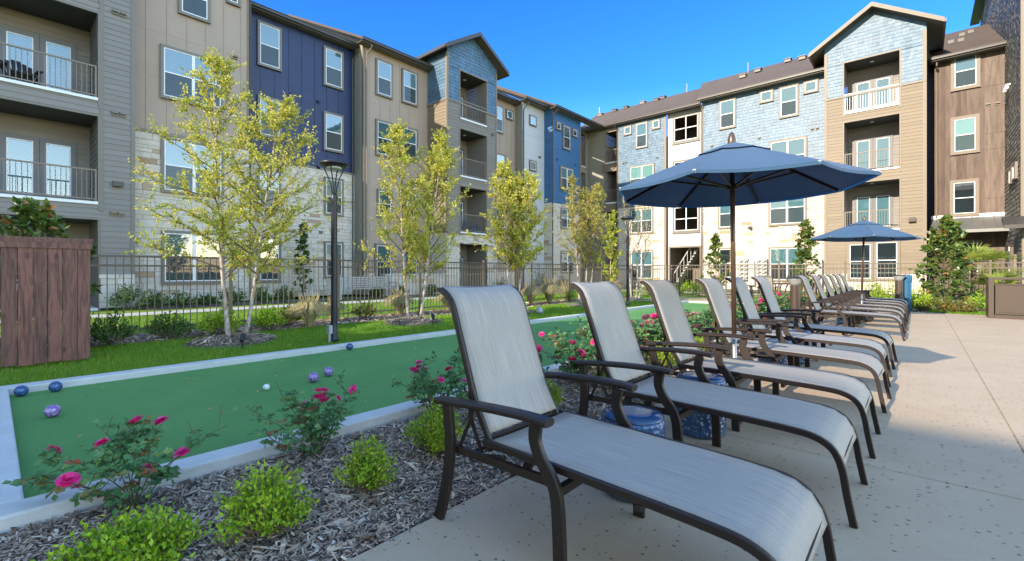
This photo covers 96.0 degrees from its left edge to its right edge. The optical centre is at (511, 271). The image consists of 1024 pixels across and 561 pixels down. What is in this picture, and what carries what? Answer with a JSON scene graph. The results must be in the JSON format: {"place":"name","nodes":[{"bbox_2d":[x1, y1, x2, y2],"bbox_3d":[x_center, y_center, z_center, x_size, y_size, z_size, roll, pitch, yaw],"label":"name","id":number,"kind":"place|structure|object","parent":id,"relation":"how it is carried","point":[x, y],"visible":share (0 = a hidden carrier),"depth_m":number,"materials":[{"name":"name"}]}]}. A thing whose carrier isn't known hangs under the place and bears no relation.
{"place":"outdoors","nodes":[
{"label":"outdoors","id":0,"kind":"place"},
{"bbox_2d":[0,289,574,322],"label":"garden path","id":1,"kind":"structure","parent":0,"point":[181,311],"depth_m":14.40,"materials":[{"name":"concrete"}]},
{"bbox_2d":[0,290,646,336],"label":"lawn grass","id":2,"kind":"structure","parent":0,"point":[280,308],"depth_m":13.65,"materials":[{"name":"green plant"}]},
{"bbox_2d":[9,303,712,498],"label":"court turf","id":3,"kind":"structure","parent":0,"point":[179,399],"depth_m":4.41,"materials":[{"name":"green carpet"}]},
{"bbox_2d":[0,288,984,385],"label":"lawn","id":4,"kind":"structure","parent":0,"point":[213,307],"depth_m":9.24,"materials":[{"name":"green plant"}]},
{"bbox_2d":[0,235,92,366],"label":"wood fence","id":5,"kind":"object","parent":4,"relation":"on","point":[32,295],"visible":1,"depth_m":5.98,"materials":[{"name":"brown wood"}]},
{"bbox_2d":[104,282,149,308],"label":"foundation shrub","id":6,"kind":"object","parent":4,"relation":"on","point":[127,297],"visible":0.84,"depth_m":14.65,"materials":[{"name":"green plant"}]},
{"bbox_2d":[182,335,277,347],"bbox_3d":[-4.910,1.198,8.103,1.379,0.114,1.493,0,0,41],"label":"mulch mound","id":7,"kind":"object","parent":4,"relation":"on","point":[226,341],"visible":0.56,"depth_m":7.71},
{"bbox_2d":[121,44,351,336],"bbox_3d":[-4.899,-1.367,8.212,2.899,5.233,3.034,0,0,25],"label":"birch tree","id":8,"kind":"object","parent":4,"relation":"on","point":[221,228],"visible":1,"depth_m":8.09,"materials":[{"name":"green plant"}]},
{"bbox_2d":[0,295,624,354],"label":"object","id":9,"kind":"object","parent":4,"relation":"on","point":[142,335],"depth_m":10.10,"materials":[{"name":"plant"}]},
{"bbox_2d":[0,195,102,336],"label":"magnolia tree","id":10,"kind":"object","parent":9,"relation":"on","point":[32,214],"visible":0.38,"depth_m":6.93,"materials":[{"name":"green plant"}]},
{"bbox_2d":[90,308,140,346],"bbox_3d":[-6.646,0.916,7.527,0.820,0.626,0.771,0,0,-15],"label":"shrub","id":11,"kind":"object","parent":9,"relation":"on","point":[97,330],"visible":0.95,"depth_m":7.57,"materials":[{"name":"green plant"}]},
{"bbox_2d":[140,310,196,338],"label":"shrub","id":12,"kind":"object","parent":9,"relation":"on","point":[162,328],"visible":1,"depth_m":8.26,"materials":[{"name":"green plant"}]},
{"bbox_2d":[195,302,245,334],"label":"shrub","id":13,"kind":"object","parent":9,"relation":"on","point":[218,321],"visible":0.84,"depth_m":8.67,"materials":[{"name":"green plant"}]},
{"bbox_2d":[250,304,289,329],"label":"shrub","id":14,"kind":"object","parent":9,"relation":"on","point":[264,319],"visible":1,"depth_m":9.47,"materials":[{"name":"green plant"}]},
{"bbox_2d":[0,254,632,339],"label":"metal fence","id":15,"kind":"object","parent":9,"relation":"on","point":[230,289],"visible":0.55,"depth_m":11.40,"materials":[{"name":"black metal"}]},
{"bbox_2d":[381,288,419,314],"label":"ornamental grass","id":16,"kind":"object","parent":9,"relation":"on","point":[395,300],"depth_m":12.83,"materials":[{"name":"plant"}]},
{"bbox_2d":[538,278,563,302],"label":"ornamental grass","id":17,"kind":"object","parent":9,"relation":"on","point":[549,289],"depth_m":17.56,"materials":[{"name":"plant"}]},
{"bbox_2d":[319,159,348,341],"bbox_3d":[-3.106,-0.355,8.049,0.500,3.170,0.500,0,0,41],"label":"garden lamp","id":18,"kind":"object","parent":4,"relation":"on","point":[333,164],"visible":0.98,"depth_m":8.00,"materials":[{"name":"metal"}]},
{"bbox_2d":[187,308,534,345],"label":"bark mulch","id":19,"kind":"object","parent":4,"relation":"on","point":[208,340],"visible":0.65,"depth_m":8.21,"materials":[{"name":"brown wood"}]},
{"bbox_2d":[0,301,762,536],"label":"kerb","id":20,"kind":"structure","parent":4,"relation":"on","point":[18,510],"depth_m":3.05,"materials":[{"name":"concrete"}]},
{"bbox_2d":[352,119,471,318],"bbox_3d":[-2.323,-1.200,11.247,2.455,4.897,2.613,0,0,41],"label":"birch tree","id":21,"kind":"object","parent":4,"relation":"on","point":[443,164],"visible":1,"depth_m":11.07,"materials":[{"name":"green plant"}]},
{"bbox_2d":[0,308,825,560],"bbox_3d":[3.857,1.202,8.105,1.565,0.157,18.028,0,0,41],"label":"bark mulch","id":22,"kind":"object","parent":4,"relation":"on","point":[343,523],"visible":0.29,"depth_m":2.40,"materials":[{"name":"brown wood"}]},
{"bbox_2d":[2,405,238,515],"bbox_3d":[-1.994,0.989,2.354,0.925,0.466,0.488,0,0,-9],"label":"rose bush","id":23,"kind":"object","parent":22,"relation":"on","point":[146,462],"visible":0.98,"depth_m":2.32,"materials":[{"name":"green plant"}]},
{"bbox_2d":[30,495,211,560],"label":"boxwood shrub","id":24,"kind":"object","parent":22,"relation":"on","point":[149,536],"visible":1,"depth_m":1.84,"materials":[{"name":"green plant"}]},
{"bbox_2d":[207,459,319,546],"bbox_3d":[-1.147,1.037,2.106,0.435,0.362,0.447,0,0,41],"label":"boxwood shrub","id":25,"kind":"object","parent":22,"relation":"on","point":[263,509],"visible":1,"depth_m":2.06,"materials":[{"name":"green plant"}]},
{"bbox_2d":[246,369,362,458],"bbox_3d":[-1.364,0.948,2.961,0.484,0.548,0.688,0,0,31],"label":"rose bush","id":26,"kind":"object","parent":22,"relation":"on","point":[308,416],"visible":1,"depth_m":2.96,"materials":[{"name":"green plant"}]},
{"bbox_2d":[332,433,400,493],"bbox_3d":[-0.791,1.051,2.541,0.356,0.323,0.342,0,0,41],"label":"boxwood shrub","id":27,"kind":"object","parent":22,"relation":"on","point":[367,474],"visible":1,"depth_m":2.50,"materials":[{"name":"green plant"}]},
{"bbox_2d":[390,346,471,417],"bbox_3d":[-0.585,0.914,3.677,0.789,0.617,0.608,0,0,-21],"label":"rose bush","id":28,"kind":"object","parent":22,"relation":"on","point":[425,382],"visible":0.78,"depth_m":3.64,"materials":[{"name":"green plant"}]},
{"bbox_2d":[401,394,466,457],"bbox_3d":[-0.522,1.009,3.068,0.434,0.408,0.389,0,0,21],"label":"boxwood shrub","id":29,"kind":"object","parent":22,"relation":"on","point":[431,430],"visible":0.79,"depth_m":3.00,"materials":[{"name":"green plant"}]},
{"bbox_2d":[539,316,600,383],"bbox_3d":[0.692,0.850,4.972,0.757,0.746,0.926,0,0,-6],"label":"rose bush","id":30,"kind":"object","parent":22,"relation":"on","point":[580,352],"visible":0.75,"depth_m":4.91,"materials":[{"name":"green plant"}]},
{"bbox_2d":[631,314,663,358],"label":"rose bush","id":31,"kind":"object","parent":22,"relation":"on","point":[648,332],"visible":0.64,"depth_m":6.35,"materials":[{"name":"green plant"}]},
{"bbox_2d":[684,305,717,336],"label":"rose bush","id":32,"kind":"object","parent":22,"relation":"on","point":[706,315],"visible":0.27,"depth_m":7.75,"materials":[{"name":"green plant"}]},
{"bbox_2d":[787,277,801,322],"bbox_3d":[5.928,0.676,9.643,0.308,1.108,0.308,0,0,41],"label":"bollard light","id":33,"kind":"object","parent":22,"relation":"on","point":[795,293],"visible":0.82,"depth_m":9.57,"materials":[{"name":"brown metal"}]},
{"bbox_2d":[0,295,985,353],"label":"bark mulch","id":34,"kind":"object","parent":4,"relation":"on","point":[374,317],"visible":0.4,"depth_m":11.03,"materials":[{"name":"brown wood"}]},
{"bbox_2d":[284,292,330,326],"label":"ornamental grass","id":35,"kind":"object","parent":34,"relation":"on","point":[309,310],"depth_m":10.02,"materials":[{"name":"plant"}]},
{"bbox_2d":[465,157,554,290],"bbox_3d":[0.125,-1.084,13.742,2.408,4.663,2.365,0,0,41],"label":"birch tree","id":36,"kind":"object","parent":4,"relation":"on","point":[521,234],"visible":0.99,"depth_m":13.62,"materials":[{"name":"green plant"}]},
{"bbox_2d":[448,296,705,319],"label":"lawn grass","id":37,"kind":"structure","parent":4,"relation":"on","point":[563,307],"depth_m":15.02,"materials":[{"name":"green plant"}]},
{"bbox_2d":[552,172,616,302],"bbox_3d":[2.613,-1.143,16.724,2.399,4.781,1.773,0,0,11],"label":"birch tree","id":38,"kind":"object","parent":4,"relation":"on","point":[596,216],"visible":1,"depth_m":16.62,"materials":[{"name":"green plant"}]},
{"bbox_2d":[596,210,622,281],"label":"young tree","id":39,"kind":"object","parent":4,"relation":"on","point":[613,240],"visible":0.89,"depth_m":19.75,"materials":[{"name":"green plant"}]},
{"bbox_2d":[621,216,634,305],"bbox_3d":[4.108,-0.355,16.340,0.500,3.170,0.500,0,0,41],"label":"garden lamp","id":40,"kind":"object","parent":4,"relation":"on","point":[627,218],"visible":0.99,"depth_m":16.29,"materials":[{"name":"metal"}]},
{"bbox_2d":[611,196,662,297],"bbox_3d":[5.291,-1.074,19.548,2.237,4.647,1.492,0,0,2],"label":"birch tree","id":41,"kind":"object","parent":4,"relation":"on","point":[640,238],"visible":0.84,"depth_m":19.70,"materials":[{"name":"green plant"}]},
{"bbox_2d":[701,232,728,286],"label":"magnolia tree","id":42,"kind":"object","parent":4,"relation":"on","point":[716,245],"visible":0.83,"depth_m":23.45,"materials":[{"name":"green plant"}]},
{"bbox_2d":[784,219,821,294],"bbox_3d":[13.134,-0.576,20.815,1.351,3.633,1.304,0,0,-38],"label":"magnolia tree","id":43,"kind":"object","parent":4,"relation":"on","point":[806,234],"visible":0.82,"depth_m":20.71,"materials":[{"name":"green plant"}]},
{"bbox_2d":[633,260,1023,300],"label":"metal fence","id":44,"kind":"object","parent":4,"relation":"on","point":[990,267],"visible":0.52,"depth_m":17.97,"materials":[{"name":"black metal"}]},
{"bbox_2d":[942,241,1008,292],"bbox_3d":[16.140,0.055,16.151,2.049,2.292,1.940,0,0,41],"label":"yucca palm","id":45,"kind":"object","parent":4,"relation":"on","point":[983,256],"visible":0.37,"depth_m":15.96,"materials":[{"name":"plant"}]},
{"bbox_2d":[967,246,1023,275],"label":"yucca palm","id":46,"kind":"object","parent":4,"relation":"on","point":[994,252],"visible":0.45,"depth_m":15.88,"materials":[{"name":"plant"}]},
{"bbox_2d":[97,286,985,309],"bbox_3d":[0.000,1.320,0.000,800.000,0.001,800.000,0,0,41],"label":"ground","id":47,"kind":"structure","parent":0,"point":[327,296],"depth_m":21.44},
{"bbox_2d":[292,222,312,298],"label":"magnolia tree","id":48,"kind":"object","parent":47,"relation":"on","point":[303,239],"visible":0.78,"depth_m":20.69,"materials":[{"name":"green plant"}]},
{"bbox_2d":[138,289,538,309],"bbox_3d":[-2.316,1.230,26.283,1.500,0.001,29.700,0,0,41],"label":"building bed","id":49,"kind":"object","parent":47,"relation":"on","point":[212,305],"depth_m":17.51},
{"bbox_2d":[133,288,174,307],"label":"foundation shrub","id":50,"kind":"object","parent":49,"relation":"on","point":[158,298],"visible":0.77,"depth_m":15.14,"materials":[{"name":"green plant"}]},
{"bbox_2d":[340,275,397,299],"bbox_3d":[-6.433,0.700,20.399,0.670,1.000,2.830,0,0,41],"label":"garden bench","id":51,"kind":"object","parent":49,"relation":"on","point":[346,280],"visible":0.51,"depth_m":20.58,"materials":[{"name":"grey metal"}]},
{"bbox_2d":[381,274,444,295],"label":"patio wall","id":52,"kind":"structure","parent":49,"relation":"on","point":[395,279],"depth_m":23.43,"materials":[{"name":"stone"}]},
{"bbox_2d":[0,0,1008,311],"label":"apartment building","id":53,"kind":"structure","parent":47,"relation":"on","point":[916,116],"depth_m":23.84,"materials":[{"name":"grey"}]},
{"bbox_2d":[0,59,43,85],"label":"porch chair","id":54,"kind":"object","parent":53,"relation":"on","point":[18,71],"visible":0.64,"depth_m":14.03,"materials":[{"name":"black plastic"}]},
{"bbox_2d":[160,136,223,197],"bbox_3d":[-12.023,-3.873,17.412,0.125,2.025,2.059,0,0,41],"label":"window","id":55,"kind":"structure","parent":53,"relation":"in","point":[171,158],"depth_m":17.08,"materials":[{"name":"clear glass"}]},
{"bbox_2d":[160,43,224,111],"bbox_3d":[-12.037,-7.249,17.397,0.125,1.956,2.056,0,0,41],"label":"window","id":56,"kind":"structure","parent":53,"relation":"in","point":[171,58],"depth_m":17.08,"materials":[{"name":"clear glass"}]},
{"bbox_2d":[161,230,224,284],"bbox_3d":[-12.017,-0.503,17.420,0.125,1.981,2.061,0,0,41],"label":"window","id":57,"kind":"structure","parent":53,"relation":"in","point":[186,238],"depth_m":17.27,"materials":[{"name":"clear glass"}]},
{"bbox_2d":[178,0,210,23],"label":"window","id":58,"kind":"structure","parent":53,"relation":"in","point":[200,10],"depth_m":17.46,"materials":[{"name":"clear glass"}]},
{"bbox_2d":[257,168,280,210],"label":"window","id":59,"kind":"structure","parent":53,"relation":"in","point":[258,177],"depth_m":20.68,"materials":[{"name":"clear glass"}]},
{"bbox_2d":[257,236,280,282],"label":"window","id":60,"kind":"structure","parent":53,"relation":"in","point":[275,274],"depth_m":20.73,"materials":[{"name":"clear glass"}]},
{"bbox_2d":[257,94,281,137],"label":"window","id":61,"kind":"structure","parent":53,"relation":"in","point":[265,131],"depth_m":20.52,"materials":[{"name":"clear glass"}]},
{"bbox_2d":[257,20,282,71],"bbox_3d":[-10.872,-10.084,20.675,0.125,1.982,1.062,0,0,41],"label":"window","id":62,"kind":"structure","parent":53,"relation":"in","point":[269,37],"depth_m":20.65,"materials":[{"name":"clear glass"}]},
{"bbox_2d":[323,45,343,90],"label":"window","id":63,"kind":"structure","parent":53,"relation":"in","point":[333,59],"depth_m":22.90,"materials":[{"name":"clear glass"}]},
{"bbox_2d":[323,111,343,153],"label":"window","id":64,"kind":"structure","parent":53,"relation":"in","point":[333,124],"depth_m":22.90,"materials":[{"name":"clear glass"}]},
{"bbox_2d":[323,241,343,277],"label":"window","id":65,"kind":"structure","parent":53,"relation":"in","point":[327,244],"depth_m":22.78,"materials":[{"name":"clear glass"}]},
{"bbox_2d":[324,176,343,216],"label":"window","id":66,"kind":"structure","parent":53,"relation":"in","point":[327,206],"depth_m":22.91,"materials":[{"name":"clear glass"}]},
{"bbox_2d":[374,243,392,278],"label":"window","id":67,"kind":"structure","parent":53,"relation":"in","point":[379,248],"depth_m":24.00,"materials":[{"name":"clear glass"}]},
{"bbox_2d":[375,118,392,157],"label":"window","id":68,"kind":"structure","parent":53,"relation":"in","point":[380,125],"depth_m":23.97,"materials":[{"name":"clear glass"}]},
{"bbox_2d":[375,57,393,99],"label":"window","id":69,"kind":"structure","parent":53,"relation":"in","point":[383,69],"depth_m":24.09,"materials":[{"name":"clear glass"}]},
{"bbox_2d":[401,67,417,106],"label":"window","id":70,"kind":"structure","parent":53,"relation":"in","point":[409,79],"depth_m":25.29,"materials":[{"name":"clear glass"}]},
{"bbox_2d":[401,125,417,160],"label":"window","id":71,"kind":"structure","parent":53,"relation":"in","point":[413,141],"depth_m":25.44,"materials":[{"name":"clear glass"}]},
{"bbox_2d":[635,121,647,148],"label":"window","id":72,"kind":"structure","parent":53,"relation":"in","point":[641,129],"depth_m":35.26,"materials":[{"name":"clear glass"}]},
{"bbox_2d":[629,163,654,183],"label":"window","id":73,"kind":"structure","parent":53,"relation":"in","point":[638,172],"depth_m":35.34,"materials":[{"name":"clear glass"}]},
{"bbox_2d":[630,207,653,233],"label":"window","id":74,"kind":"structure","parent":53,"relation":"in","point":[650,212],"depth_m":35.19,"materials":[{"name":"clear glass"}]},
{"bbox_2d":[630,250,653,279],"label":"window","id":75,"kind":"structure","parent":53,"relation":"in","point":[649,259],"depth_m":35.24,"materials":[{"name":"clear glass"}]},
{"bbox_2d":[672,111,699,144],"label":"window","id":76,"kind":"structure","parent":53,"relation":"in","point":[697,138],"depth_m":33.32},
{"bbox_2d":[672,208,699,233],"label":"window","id":77,"kind":"structure","parent":53,"relation":"in","point":[697,230],"depth_m":33.27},
{"bbox_2d":[718,206,729,228],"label":"window","id":78,"kind":"structure","parent":53,"relation":"in","point":[723,212],"depth_m":30.58,"materials":[{"name":"clear glass"}]},
{"bbox_2d":[719,97,735,129],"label":"window","id":79,"kind":"structure","parent":53,"relation":"in","point":[727,107],"depth_m":30.43,"materials":[{"name":"clear glass"}]},
{"bbox_2d":[768,198,806,225],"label":"window","id":80,"kind":"structure","parent":53,"relation":"in","point":[792,212],"depth_m":28.12,"materials":[{"name":"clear glass"}]},
{"bbox_2d":[768,246,806,281],"bbox_3d":[16.820,-0.428,28.169,2.076,2.133,0.125,0,0,41],"label":"window","id":81,"kind":"structure","parent":53,"relation":"in","point":[784,255],"depth_m":28.33,"materials":[{"name":"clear glass"}]},
{"bbox_2d":[769,136,806,156],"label":"window","id":82,"kind":"structure","parent":53,"relation":"in","point":[797,145],"depth_m":27.98,"materials":[{"name":"clear glass"}]},
{"bbox_2d":[778,83,798,118],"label":"window","id":83,"kind":"structure","parent":53,"relation":"in","point":[788,95],"depth_m":28.09,"materials":[{"name":"clear glass"}]},
{"bbox_2d":[847,242,873,280],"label":"window","id":84,"kind":"structure","parent":53,"relation":"in","point":[854,249],"depth_m":25.19,"materials":[{"name":"clear glass"}]},
{"bbox_2d":[874,241,899,280],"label":"window","id":85,"kind":"structure","parent":53,"relation":"in","point":[885,251],"depth_m":24.40,"materials":[{"name":"clear glass"}]},
{"bbox_2d":[950,54,979,91],"bbox_3d":[23.556,-10.422,23.945,1.142,1.959,0.125,0,0,41],"label":"window","id":86,"kind":"structure","parent":53,"relation":"in","point":[965,71],"depth_m":23.92,"materials":[{"name":"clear glass"}]},
{"bbox_2d":[950,113,979,155],"bbox_3d":[23.543,-7.086,23.956,1.131,1.983,0.125,0,0,41],"label":"window","id":87,"kind":"structure","parent":53,"relation":"in","point":[964,130],"depth_m":23.94,"materials":[{"name":"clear glass"}]},
{"bbox_2d":[950,178,979,216],"bbox_3d":[23.526,-3.809,23.972,1.133,1.928,0.125,0,0,41],"label":"window","id":88,"kind":"structure","parent":53,"relation":"in","point":[964,193],"depth_m":23.96,"materials":[{"name":"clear glass"}]},
{"bbox_2d":[970,0,1023,283],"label":"apartment building","id":89,"kind":"structure","parent":47,"relation":"on","point":[1004,19],"depth_m":20.89,"materials":[{"name":"grey"}]},
{"bbox_2d":[252,0,979,144],"label":"sky","id":90,"kind":"structure","parent":0,"point":[581,57],"materials":[{"name":"blue"}]},
{"bbox_2d":[348,311,1023,560],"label":"deck","id":91,"kind":"structure","parent":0,"point":[944,470],"depth_m":2.58,"materials":[{"name":"concrete"}]},
{"bbox_2d":[601,404,664,502],"bbox_3d":[0.660,0.984,2.527,0.346,0.432,0.346,0,0,41],"label":"garden stool","id":92,"kind":"object","parent":91,"relation":"on","point":[646,419],"visible":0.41,"depth_m":2.44,"materials":[{"name":"blue ceramic"}]},
{"bbox_2d":[434,284,836,560],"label":"sun lounger","id":93,"kind":"object","parent":91,"relation":"on","point":[760,512],"visible":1,"depth_m":1.92,"materials":[{"name":"grey fabric"}]},
{"bbox_2d":[677,371,725,439],"bbox_3d":[1.405,0.984,3.430,0.346,0.432,0.346,0,0,41],"label":"garden stool","id":94,"kind":"object","parent":91,"relation":"on","point":[696,424],"visible":0.46,"depth_m":3.30,"materials":[{"name":"blue ceramic"}]},
{"bbox_2d":[570,281,867,528],"bbox_3d":[1.195,0.644,2.902,1.627,1.133,0.800,0,0,41],"label":"sun lounger","id":95,"kind":"object","parent":91,"relation":"on","point":[831,430],"visible":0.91,"depth_m":2.85,"materials":[{"name":"grey fabric"}]},
{"bbox_2d":[619,132,881,390],"bbox_3d":[2.050,-0.046,4.288,2.009,2.498,2.009,0,0,17],"label":"patio umbrella","id":96,"kind":"object","parent":91,"relation":"on","point":[732,173],"visible":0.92,"depth_m":4.27,"materials":[{"name":"blue fabric"}]},
{"bbox_2d":[640,279,880,458],"bbox_3d":[1.907,0.644,3.700,1.627,1.133,0.800,0,0,41],"label":"sun lounger","id":97,"kind":"object","parent":91,"relation":"on","point":[673,319],"visible":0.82,"depth_m":3.65,"materials":[{"name":"grey fabric"}]},
{"bbox_2d":[695,278,891,412],"bbox_3d":[2.764,0.644,4.652,1.627,1.133,0.800,0,0,43],"label":"sun lounger","id":98,"kind":"object","parent":91,"relation":"on","point":[717,299],"visible":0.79,"depth_m":4.59,"materials":[{"name":"grey fabric"}]},
{"bbox_2d":[725,277,892,386],"bbox_3d":[3.494,0.644,5.514,1.627,1.133,0.800,0,0,41],"label":"sun lounger","id":99,"kind":"object","parent":91,"relation":"on","point":[750,312],"visible":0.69,"depth_m":5.48,"materials":[{"name":"grey fabric"}]},
{"bbox_2d":[751,276,897,369],"bbox_3d":[4.270,0.644,6.377,1.627,1.133,0.800,0,0,42],"label":"sun lounger","id":100,"kind":"object","parent":91,"relation":"on","point":[769,297],"visible":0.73,"depth_m":6.35,"materials":[{"name":"grey fabric"}]},
{"bbox_2d":[796,275,905,340],"bbox_3d":[6.326,0.644,8.656,1.627,1.133,0.800,0,0,42],"label":"sun lounger","id":101,"kind":"object","parent":91,"relation":"on","point":[814,302],"visible":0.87,"depth_m":8.70,"materials":[{"name":"grey fabric"}]},
{"bbox_2d":[808,275,906,332],"bbox_3d":[7.249,0.644,9.709,1.627,1.133,0.800,0,0,42],"label":"sun lounger","id":102,"kind":"object","parent":91,"relation":"on","point":[851,307],"visible":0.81,"depth_m":9.78,"materials":[{"name":"grey fabric"}]},
{"bbox_2d":[817,274,907,326],"bbox_3d":[8.072,0.644,10.651,1.627,1.133,0.800,0,0,42],"label":"sun lounger","id":103,"kind":"object","parent":91,"relation":"on","point":[829,288],"visible":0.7,"depth_m":10.71,"materials":[{"name":"fabric"}]},
{"bbox_2d":[810,216,921,320],"bbox_3d":[8.475,-0.074,11.103,2.010,2.500,2.009,0,0,-40],"label":"patio umbrella","id":104,"kind":"object","parent":91,"relation":"on","point":[863,231],"visible":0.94,"depth_m":10.90,"materials":[{"name":"blue fabric"}]},
{"bbox_2d":[825,274,907,321],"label":"sun lounger","id":105,"kind":"object","parent":91,"relation":"on","point":[834,284],"visible":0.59,"depth_m":11.45,"materials":[{"name":"fabric"}]},
{"bbox_2d":[831,274,908,318],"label":"sun lounger","id":106,"kind":"object","parent":91,"relation":"on","point":[842,290],"visible":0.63,"depth_m":12.52,"materials":[{"name":"fabric"}]},
{"bbox_2d":[903,274,911,310],"bbox_3d":[12.024,0.660,14.063,0.300,1.120,0.297,0,0,41],"label":"litter bin","id":107,"kind":"object","parent":91,"relation":"on","point":[907,288],"visible":0.71,"depth_m":13.95,"materials":[{"name":"blue plastic"}]},
{"bbox_2d":[986,277,1023,319],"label":"metal cabinet","id":108,"kind":"object","parent":91,"relation":"on","point":[1004,301],"visible":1,"depth_m":11.61,"materials":[{"name":"brown metal"}]},
{"label":"far bed","id":109,"kind":"structure","parent":0,"visible":0},
{"bbox_2d":[908,213,979,309],"bbox_3d":[13.607,-0.283,14.505,1.623,3.048,1.612,0,0,-21],"label":"magnolia tree","id":110,"kind":"object","parent":109,"relation":"on","point":[948,224],"visible":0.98,"depth_m":14.40,"materials":[{"name":"green plant"}]},
{"bbox_2d":[938,297,981,312],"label":"bedding bush","id":111,"kind":"object","parent":109,"relation":"on","point":[968,307],"visible":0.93,"depth_m":13.24,"materials":[{"name":"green plant"}]},
{"bbox_2d":[969,271,1023,296],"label":"shrub","id":112,"kind":"object","parent":109,"relation":"on","point":[981,280],"visible":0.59,"depth_m":14.37,"materials":[{"name":"plant"}]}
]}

